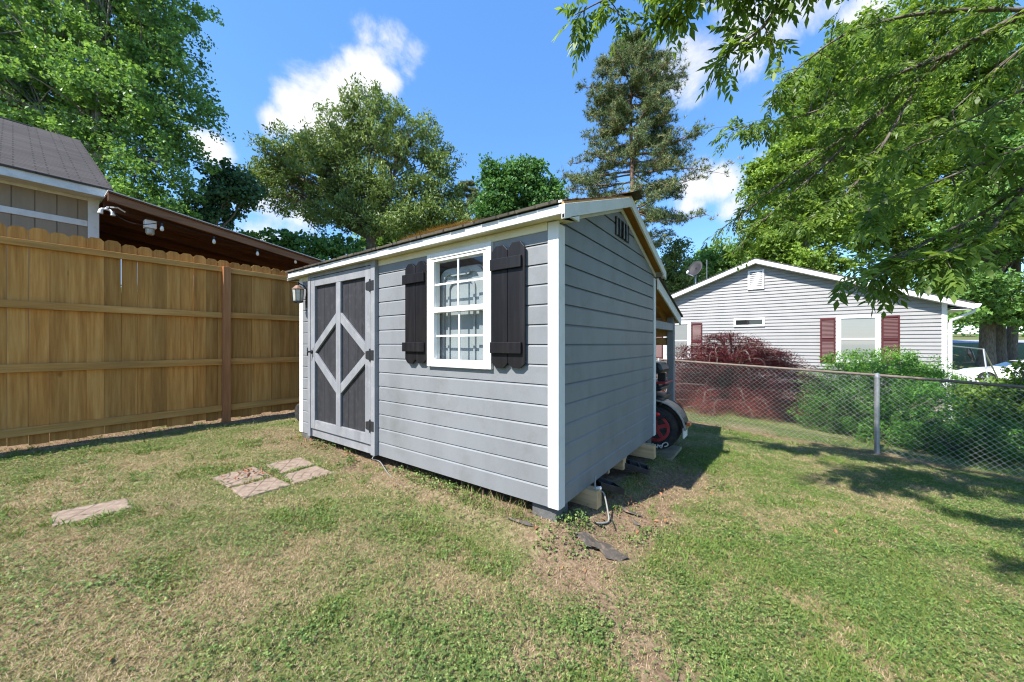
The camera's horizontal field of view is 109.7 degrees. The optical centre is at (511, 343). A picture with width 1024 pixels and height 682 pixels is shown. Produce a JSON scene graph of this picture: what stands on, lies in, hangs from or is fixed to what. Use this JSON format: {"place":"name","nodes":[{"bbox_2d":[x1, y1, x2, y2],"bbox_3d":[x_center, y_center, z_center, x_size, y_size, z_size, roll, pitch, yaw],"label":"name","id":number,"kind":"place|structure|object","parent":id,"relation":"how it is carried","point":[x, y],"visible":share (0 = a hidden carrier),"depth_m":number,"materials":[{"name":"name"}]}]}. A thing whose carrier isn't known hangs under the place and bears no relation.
{"place":"outdoors","nodes":[
{"label":"outdoors","id":0,"kind":"place"},
{"bbox_2d":[0,334,1023,681],"bbox_3d":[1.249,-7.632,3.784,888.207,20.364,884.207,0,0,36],"label":"ground","id":1,"kind":"structure","parent":0,"point":[960,358],"depth_m":2.22,"materials":[{"name":"green plant"}]},
{"bbox_2d":[0,116,113,423],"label":"tan outbuilding","id":2,"kind":"structure","parent":1,"relation":"on","point":[51,182],"depth_m":5.47,"materials":[{"name":"grey"}]},
{"bbox_2d":[51,498,131,526],"bbox_3d":[-2.990,1.210,2.567,0.340,0.055,0.366,0,0,36],"label":"stepping stone","id":3,"kind":"object","parent":1,"relation":"on","point":[77,514],"visible":0.57,"depth_m":2.55,"materials":[{"name":"stone"}]},
{"bbox_2d":[0,0,235,219],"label":"broadleaf tree","id":4,"kind":"object","parent":1,"relation":"on","point":[131,64],"visible":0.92,"depth_m":16.27,"materials":[{"name":"green plant"}]},
{"bbox_2d":[0,223,298,446],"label":"board fence","id":5,"kind":"object","parent":1,"relation":"on","point":[125,337],"visible":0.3,"depth_m":4.64,"materials":[{"name":"brown wood"}]},
{"bbox_2d":[99,190,322,270],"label":"porch roof","id":6,"kind":"structure","parent":1,"relation":"on","point":[170,237],"depth_m":6.92,"materials":[{"name":"brown wood"}]},
{"bbox_2d":[97,207,125,215],"bbox_3d":[-6.202,-2.058,5.588,0.083,0.159,0.301,0,0,36],"label":"flood light","id":7,"kind":"object","parent":6,"relation":"attached to","point":[100,210],"visible":0.94,"depth_m":5.56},
{"bbox_2d":[143,217,156,235],"bbox_3d":[-5.925,-1.911,5.900,0.140,0.277,0.140,0,0,36],"label":"box lamp","id":8,"kind":"object","parent":6,"relation":"hanging from","point":[150,228],"visible":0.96,"depth_m":5.86,"materials":[{"name":"white glass"}]},
{"bbox_2d":[109,207,296,263],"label":"string lights","id":9,"kind":"object","parent":6,"relation":"hanging from","point":[213,240],"visible":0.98,"depth_m":6.27,"materials":[{"name":"black plastic"}]},
{"bbox_2d":[178,157,269,229],"bbox_3d":[-16.125,-4.347,20.183,4.789,11.504,3.519,0,0,12],"label":"dark leaved tree","id":10,"kind":"object","parent":1,"relation":"on","point":[227,186],"visible":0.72,"depth_m":19.61,"materials":[{"name":"green plant"}]},
{"bbox_2d":[212,467,272,487],"bbox_3d":[-2.439,1.224,3.261,0.382,0.068,0.358,0,0,31],"label":"stepping stone","id":11,"kind":"object","parent":1,"relation":"on","point":[229,478],"visible":0.52,"depth_m":3.23,"materials":[{"name":"beige stone"}]},
{"bbox_2d":[232,477,289,498],"bbox_3d":[-2.134,1.236,3.067,0.304,0.068,0.356,0,0,36],"label":"stepping stone","id":12,"kind":"object","parent":1,"relation":"on","point":[245,491],"visible":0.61,"depth_m":3.04,"materials":[{"name":"stone"}]},
{"bbox_2d":[266,457,314,473],"bbox_3d":[-2.205,1.232,3.595,0.367,0.069,0.340,0,0,36],"label":"stepping stone","id":13,"kind":"object","parent":1,"relation":"on","point":[287,465],"visible":0.56,"depth_m":3.60,"materials":[{"name":"stone"}]},
{"bbox_2d":[295,404,298,420],"bbox_3d":[-2.800,0.788,5.812,0.730,0.812,1.014,0,0,36],"label":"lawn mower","id":14,"kind":"object","parent":1,"relation":"on","point":[297,411],"visible":0.07,"depth_m":5.55,"materials":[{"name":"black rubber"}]},
{"bbox_2d":[229,227,368,260],"bbox_3d":[-14.289,-3.170,23.905,9.160,9.122,4.116,0,0,-1],"label":"broadleaf tree","id":15,"kind":"object","parent":1,"relation":"on","point":[332,247],"visible":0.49,"depth_m":23.15,"materials":[{"name":"green plant"}]},
{"bbox_2d":[284,466,333,483],"bbox_3d":[-1.918,1.246,3.381,0.338,0.069,0.372,0,0,36],"label":"stepping stone","id":16,"kind":"object","parent":1,"relation":"on","point":[305,473],"visible":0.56,"depth_m":3.37,"materials":[{"name":"beige stone"}]},
{"bbox_2d":[232,72,474,249],"bbox_3d":[-11.025,-8.623,25.825,16.927,19.890,7.163,0,0,-6],"label":"oak tree","id":17,"kind":"object","parent":1,"relation":"on","point":[357,198],"visible":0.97,"depth_m":24.84,"materials":[{"name":"green plant"}]},
{"bbox_2d":[349,200,473,249],"bbox_3d":[-8.432,-6.292,33.659,12.650,14.147,6.150,0,0,6],"label":"broadleaf tree","id":18,"kind":"object","parent":1,"relation":"on","point":[385,241],"visible":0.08,"depth_m":32.68,"materials":[{"name":"green plant"}]},
{"bbox_2d":[451,179,480,219],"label":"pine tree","id":19,"kind":"object","parent":1,"relation":"on","point":[473,192],"visible":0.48,"depth_m":47.63,"materials":[{"name":"green plant"}]},
{"bbox_2d":[285,190,682,521],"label":"garden shed","id":20,"kind":"structure","parent":1,"relation":"on","point":[547,404],"depth_m":3.13,"materials":[{"name":"grey paint"}]},
{"bbox_2d":[291,282,307,307],"bbox_3d":[-2.642,-0.605,4.483,0.144,0.310,0.180,0,0,36],"label":"wall lantern","id":21,"kind":"object","parent":20,"relation":"attached to","point":[297,293],"depth_m":4.43,"materials":[{"name":"silver metal"}]},
{"bbox_2d":[307,266,373,444],"bbox_3d":[-1.930,0.118,4.020,1.321,1.828,0.106,0,0,36],"label":"door","id":22,"kind":"structure","parent":20,"relation":"in","point":[341,352],"depth_m":4.02,"materials":[{"name":"grey paint"}]},
{"bbox_2d":[372,456,396,478],"bbox_3d":[-1.222,1.179,3.464,0.073,0.136,0.545,0,0,-41],"label":"cable","id":23,"kind":"object","parent":20,"relation":"attached to","point":[383,466],"visible":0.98,"depth_m":3.53,"materials":[{"name":"grey plastic"}]},
{"bbox_2d":[398,217,483,239],"bbox_3d":[-0.640,-1.029,3.295,1.144,0.185,0.573,0,0,36],"label":"pine straw","id":24,"kind":"object","parent":20,"relation":"on","point":[443,227],"visible":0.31,"depth_m":3.11,"materials":[{"name":"brown plant"}]},
{"bbox_2d":[427,241,492,369],"bbox_3d":[-0.436,-0.292,3.011,0.730,0.987,0.079,0,0,36],"label":"window","id":25,"kind":"structure","parent":20,"relation":"in","point":[485,249],"depth_m":3.00,"materials":[{"name":"white paint"}]},
{"bbox_2d":[594,476,609,523],"bbox_3d":[0.682,1.187,2.721,0.110,0.304,0.228,0,0,9],"label":"cable","id":26,"kind":"object","parent":20,"relation":"attached to","point":[605,502],"visible":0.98,"depth_m":2.77,"materials":[{"name":"white plastic"}]},
{"bbox_3d":[-0.256,0.768,3.236,0.800,0.735,0.450,0,0,36],"label":"work bench","id":27,"kind":"object","parent":20,"relation":"in","visible":0},
{"bbox_2d":[440,264,482,359],"bbox_3d":[-0.352,-0.160,3.222,0.540,1.020,0.324,0,0,36],"label":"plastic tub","id":28,"kind":"object","parent":27,"relation":"on","point":[471,322],"visible":0.51,"depth_m":3.11,"materials":[{"name":"plastic"}]},
{"bbox_2d":[7,420,970,660],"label":"leaf litter","id":29,"kind":"object","parent":1,"relation":"on","point":[248,475],"visible":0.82,"depth_m":3.24,"materials":[{"name":"brown plant"}]},
{"bbox_2d":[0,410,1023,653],"bbox_3d":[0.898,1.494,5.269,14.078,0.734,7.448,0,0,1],"label":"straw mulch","id":30,"kind":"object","parent":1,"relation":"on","point":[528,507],"visible":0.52,"depth_m":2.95,"materials":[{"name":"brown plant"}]},
{"bbox_2d":[0,408,1023,681],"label":"clover","id":31,"kind":"object","parent":1,"relation":"on","point":[1010,608],"visible":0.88,"depth_m":1.95,"materials":[{"name":"green plant"}]},
{"bbox_2d":[468,151,569,220],"bbox_3d":[0.867,-8.181,33.161,9.840,18.051,6.074,0,0,1],"label":"broadleaf tree","id":32,"kind":"object","parent":1,"relation":"on","point":[526,181],"visible":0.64,"depth_m":31.48,"materials":[{"name":"green plant"}]},
{"bbox_2d":[505,516,535,526],"bbox_3d":[0.045,1.242,2.531,0.295,0.026,0.026,0,0,35],"label":"landscape fabric","id":33,"kind":"object","parent":1,"relation":"on","point":[522,521],"visible":0.97,"depth_m":2.52,"materials":[{"name":"grey fabric"}]},
{"bbox_2d":[311,425,735,559],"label":"weeds","id":34,"kind":"object","parent":1,"relation":"on","point":[571,517],"visible":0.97,"depth_m":2.63,"materials":[{"name":"green plant"}]},
{"bbox_2d":[576,532,628,560],"bbox_3d":[0.590,1.314,2.358,0.334,0.097,0.163,0,0,36],"label":"landscape fabric","id":35,"kind":"object","parent":1,"relation":"on","point":[608,551],"visible":1,"depth_m":2.36,"materials":[{"name":"grey fabric"}]},
{"bbox_2d":[596,478,623,494],"bbox_3d":[0.816,1.208,3.079,0.216,0.127,0.176,0,0,-14],"label":"plastic tray","id":36,"kind":"object","parent":1,"relation":"on","point":[608,485],"visible":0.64,"depth_m":3.01,"materials":[{"name":"black plastic"}]},
{"bbox_2d":[622,507,642,516],"bbox_3d":[0.961,1.351,2.903,0.172,0.054,0.050,0,0,13],"label":"landscape fabric","id":37,"kind":"object","parent":1,"relation":"on","point":[629,511],"visible":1,"depth_m":2.90,"materials":[{"name":"grey fabric"}]},
{"bbox_2d":[629,516,639,524],"bbox_3d":[0.933,1.366,2.784,0.035,0.022,0.151,0,0,-17],"label":"landscape fabric","id":38,"kind":"object","parent":1,"relation":"on","point":[634,521],"visible":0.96,"depth_m":2.75,"materials":[{"name":"grey fabric"}]},
{"bbox_2d":[625,458,650,475],"bbox_3d":[1.210,1.236,3.675,0.356,0.141,0.186,0,0,12],"label":"plastic tray","id":39,"kind":"object","parent":1,"relation":"on","point":[636,466],"visible":0.56,"depth_m":3.59,"materials":[{"name":"black plastic"}]},
{"bbox_2d":[557,23,743,249],"bbox_3d":[9.191,-11.311,28.254,12.068,25.943,10.797,0,0,-21],"label":"pine tree","id":40,"kind":"object","parent":1,"relation":"on","point":[647,85],"visible":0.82,"depth_m":27.14,"materials":[{"name":"green plant"}]},
{"bbox_2d":[656,445,681,460],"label":"plank platform","id":41,"kind":"structure","parent":1,"relation":"on","point":[671,452],"depth_m":4.63,"materials":[{"name":"grey wood"}]},
{"bbox_2d":[651,362,690,448],"bbox_3d":[1.540,0.833,5.449,2.225,1.125,0.915,0,0,36],"label":"motor trike","id":42,"kind":"object","parent":41,"relation":"on","point":[673,422],"visible":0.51,"depth_m":4.67,"materials":[{"name":"black rubber"}]},
{"bbox_2d":[657,235,711,293],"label":"tree","id":43,"kind":"object","parent":1,"relation":"on","point":[675,281],"visible":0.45,"depth_m":31.15,"materials":[{"name":"green plant"}]},
{"bbox_2d":[680,236,745,288],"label":"leafy tree","id":44,"kind":"object","parent":1,"relation":"on","point":[717,263],"visible":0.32,"depth_m":34.73,"materials":[{"name":"green plant"}]},
{"bbox_2d":[452,429,994,528],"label":"tall grass","id":45,"kind":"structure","parent":1,"relation":"on","point":[846,439],"depth_m":2.74,"materials":[{"name":"green plant"}]},
{"bbox_2d":[656,330,854,423],"bbox_3d":[5.655,0.844,9.163,5.630,2.416,3.479,0,0,1],"label":"japanese maple","id":46,"kind":"object","parent":1,"relation":"on","point":[745,354],"visible":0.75,"depth_m":8.70,"materials":[{"name":"red plant"}]},
{"bbox_2d":[551,0,1023,319],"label":"overhanging tree","id":47,"kind":"object","parent":1,"relation":"on","point":[947,267],"visible":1,"depth_m":3.78,"materials":[{"name":"green plant"}]},
{"bbox_2d":[725,35,898,274],"bbox_3d":[23.647,-10.767,29.221,10.656,24.901,9.688,0,0,36],"label":"maple tree","id":48,"kind":"object","parent":1,"relation":"on","point":[779,249],"visible":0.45,"depth_m":27.39,"materials":[{"name":"green plant"}]},
{"bbox_2d":[656,258,981,420],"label":"neighbour house","id":49,"kind":"structure","parent":1,"relation":"on","point":[785,306],"depth_m":10.94,"materials":[{"name":"plastic"}]},
{"bbox_2d":[663,322,690,358],"bbox_3d":[5.967,-0.100,13.047,0.920,1.340,0.055,0,0,36],"label":"window","id":50,"kind":"structure","parent":49,"relation":"in","point":[683,331],"depth_m":12.95,"materials":[{"name":"white glass"}]},
{"bbox_2d":[686,260,706,283],"bbox_3d":[6.524,-2.503,12.782,0.608,0.980,0.757,0,0,36],"label":"satellite dish","id":51,"kind":"object","parent":49,"relation":"on","point":[694,268],"visible":0.95,"depth_m":12.92,"materials":[{"name":"metal"}]},
{"bbox_2d":[734,318,764,326],"bbox_3d":[7.735,-0.690,11.772,0.840,0.280,0.055,0,0,36],"label":"window","id":52,"kind":"structure","parent":49,"relation":"in","point":[738,322],"depth_m":11.76,"materials":[{"name":"white glass"}]},
{"bbox_2d":[836,314,880,362],"bbox_3d":[9.836,-0.127,10.257,0.920,1.355,0.055,0,0,36],"label":"window","id":53,"kind":"structure","parent":49,"relation":"in","point":[862,332],"depth_m":10.25,"materials":[{"name":"white glass"}]},
{"bbox_2d":[656,358,1023,475],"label":"chain link fence","id":54,"kind":"object","parent":1,"relation":"on","point":[877,405],"visible":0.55,"depth_m":5.55,"materials":[{"name":"metal"}]},
{"bbox_2d":[788,344,971,420],"bbox_3d":[8.572,0.990,8.543,3.261,1.955,1.707,0,0,36],"label":"azalea shrub","id":55,"kind":"object","parent":1,"relation":"on","point":[850,358],"visible":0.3,"depth_m":8.50,"materials":[{"name":"green plant"}]},
{"bbox_2d":[787,353,984,445],"bbox_3d":[7.213,1.055,7.290,2.733,1.723,2.920,0,0,36],"label":"azalea shrub","id":56,"kind":"object","parent":1,"relation":"on","point":[846,418],"visible":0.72,"depth_m":6.98,"materials":[{"name":"green plant"}]},
{"bbox_2d":[820,0,1020,286],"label":"maple tree","id":57,"kind":"object","parent":1,"relation":"on","point":[899,241],"visible":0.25,"depth_m":28.76,"materials":[{"name":"green plant"}]},
{"bbox_2d":[858,273,1023,336],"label":"woods","id":58,"kind":"object","parent":1,"relation":"on","point":[959,329],"visible":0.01,"depth_m":88.39,"materials":[{"name":"green plant"}]},
{"bbox_2d":[882,409,1023,466],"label":"azalea shrub","id":59,"kind":"object","parent":1,"relation":"on","point":[917,430],"visible":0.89,"depth_m":5.67,"materials":[{"name":"green plant"}]},
{"bbox_2d":[905,0,1023,366],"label":"maple tree","id":60,"kind":"object","parent":1,"relation":"on","point":[1000,294],"visible":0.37,"depth_m":26.59,"materials":[{"name":"green plant"}]},
{"bbox_2d":[953,369,977,381],"bbox_3d":[17.107,1.577,13.575,1.086,1.242,0.683,0,0,-36],"label":"stair railing","id":61,"kind":"object","parent":1,"relation":"on","point":[963,375],"visible":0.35,"depth_m":13.44,"materials":[{"name":"white metal"}]},
{"bbox_2d":[947,345,998,381],"bbox_3d":[25.058,1.235,19.708,1.648,2.391,6.640,0,0,29],"label":"swing set","id":62,"kind":"object","parent":1,"relation":"on","point":[970,353],"visible":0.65,"depth_m":18.49,"materials":[{"name":"metal"}]},
{"bbox_2d":[940,102,1023,363],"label":"street maple","id":63,"kind":"object","parent":1,"relation":"on","point":[1001,347],"visible":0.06,"depth_m":28.21,"materials":[{"name":"green plant"}]},
{"bbox_2d":[944,357,1023,459],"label":"viburnum shrub","id":64,"kind":"object","parent":1,"relation":"on","point":[1013,380],"visible":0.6,"depth_m":6.08,"materials":[{"name":"green plant"}]},
{"bbox_2d":[955,360,1023,381],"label":"parked car","id":65,"kind":"object","parent":1,"relation":"on","point":[975,371],"visible":0.57,"depth_m":22.16,"materials":[{"name":"white paint"}]},
{"bbox_2d":[965,107,1023,359],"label":"street maple","id":66,"kind":"object","parent":1,"relation":"on","point":[1012,346],"depth_m":29.30,"materials":[{"name":"plant"}]},
{"bbox_2d":[3,0,1023,333],"label":"sky","id":67,"kind":"structure","parent":0,"point":[491,73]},
{"bbox_2d":[947,340,1023,342],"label":"road","id":68,"kind":"structure","parent":0,"point":[973,341],"depth_m":43.25,"materials":[{"name":"grey asphalt"}]}
]}

